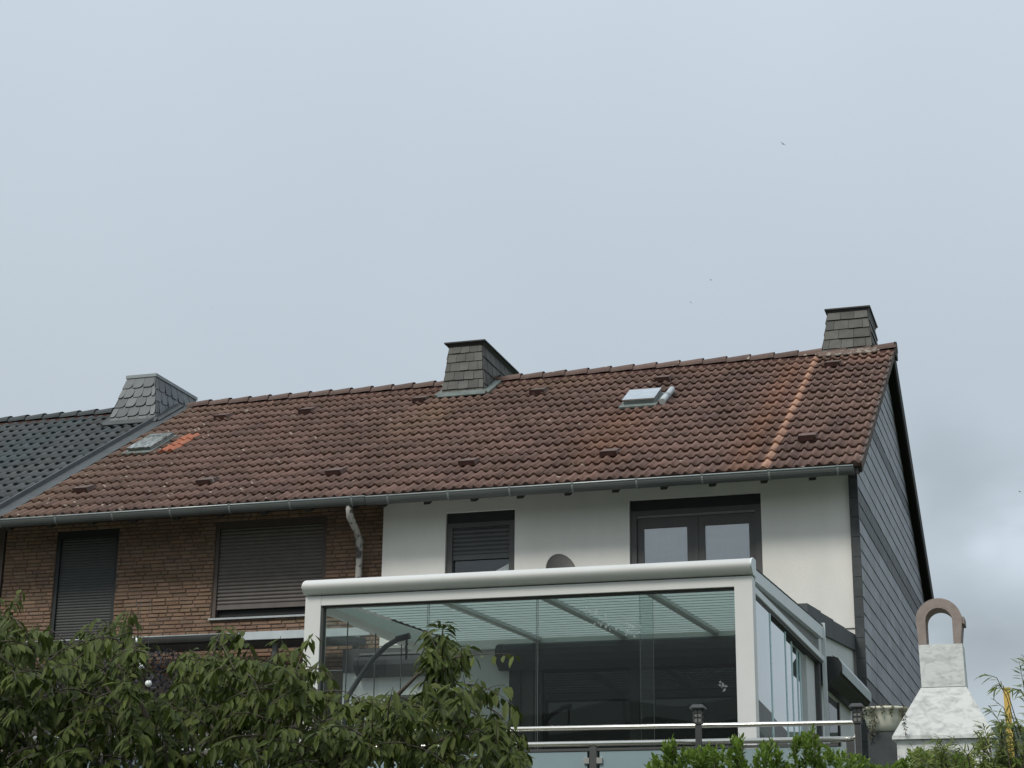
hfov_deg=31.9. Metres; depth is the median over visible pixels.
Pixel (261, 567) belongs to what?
window
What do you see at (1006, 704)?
wooden post
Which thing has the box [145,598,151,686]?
globe lamp
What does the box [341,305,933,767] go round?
white house
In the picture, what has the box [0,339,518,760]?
brick house
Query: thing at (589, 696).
sliding door
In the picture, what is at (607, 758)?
terrace railing
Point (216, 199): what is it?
sky
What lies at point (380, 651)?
hanging chair stand
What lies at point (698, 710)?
garden lantern
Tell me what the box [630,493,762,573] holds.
window
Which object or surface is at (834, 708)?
side door
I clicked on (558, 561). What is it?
satellite dish
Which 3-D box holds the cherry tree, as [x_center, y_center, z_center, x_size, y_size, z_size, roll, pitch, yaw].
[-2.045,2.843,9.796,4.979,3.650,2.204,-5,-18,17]
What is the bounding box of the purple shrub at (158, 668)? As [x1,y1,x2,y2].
[32,643,228,767]
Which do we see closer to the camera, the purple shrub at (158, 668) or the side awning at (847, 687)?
the purple shrub at (158, 668)
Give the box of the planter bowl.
[862,706,907,767]
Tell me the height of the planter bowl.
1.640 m
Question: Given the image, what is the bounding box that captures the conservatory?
[299,557,829,752]
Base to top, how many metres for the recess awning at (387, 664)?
0.310 m
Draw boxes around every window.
[48,528,119,671]
[208,515,326,620]
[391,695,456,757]
[446,510,514,572]
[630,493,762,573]
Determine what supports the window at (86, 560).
in the brick house at (197, 522)
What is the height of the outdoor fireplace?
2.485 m
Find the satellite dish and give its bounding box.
[546,554,574,567]
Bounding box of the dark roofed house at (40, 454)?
[0,373,197,605]
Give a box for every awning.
[353,651,453,677]
[495,635,735,670]
[820,655,871,710]
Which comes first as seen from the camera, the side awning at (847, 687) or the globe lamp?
the globe lamp
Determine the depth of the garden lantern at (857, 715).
13.18 m
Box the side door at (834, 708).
[828,695,841,746]
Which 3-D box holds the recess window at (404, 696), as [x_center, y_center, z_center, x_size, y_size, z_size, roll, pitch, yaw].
[-0.715,4.980,22.011,1.700,2.320,0.098,-5,-18,17]
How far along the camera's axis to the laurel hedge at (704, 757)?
12.14 m
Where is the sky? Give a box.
[0,0,1023,726]
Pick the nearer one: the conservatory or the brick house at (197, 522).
the conservatory
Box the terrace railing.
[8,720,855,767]
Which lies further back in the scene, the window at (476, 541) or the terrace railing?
the window at (476, 541)
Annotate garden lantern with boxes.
[689,704,706,751]
[848,703,865,767]
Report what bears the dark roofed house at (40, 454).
on the ground
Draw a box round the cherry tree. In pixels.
[0,588,535,767]
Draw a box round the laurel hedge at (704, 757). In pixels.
[644,723,1022,767]
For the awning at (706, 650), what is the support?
attached to the white house at (791, 473)
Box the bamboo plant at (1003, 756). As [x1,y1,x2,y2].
[906,654,1023,767]
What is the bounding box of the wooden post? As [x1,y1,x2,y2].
[1002,687,1014,757]
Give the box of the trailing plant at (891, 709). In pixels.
[862,704,908,739]
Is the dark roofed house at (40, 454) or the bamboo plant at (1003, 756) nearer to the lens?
the bamboo plant at (1003, 756)
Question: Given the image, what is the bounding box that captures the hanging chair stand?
[343,633,410,724]
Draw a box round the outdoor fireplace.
[892,598,998,766]
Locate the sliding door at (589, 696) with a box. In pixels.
[509,664,737,767]

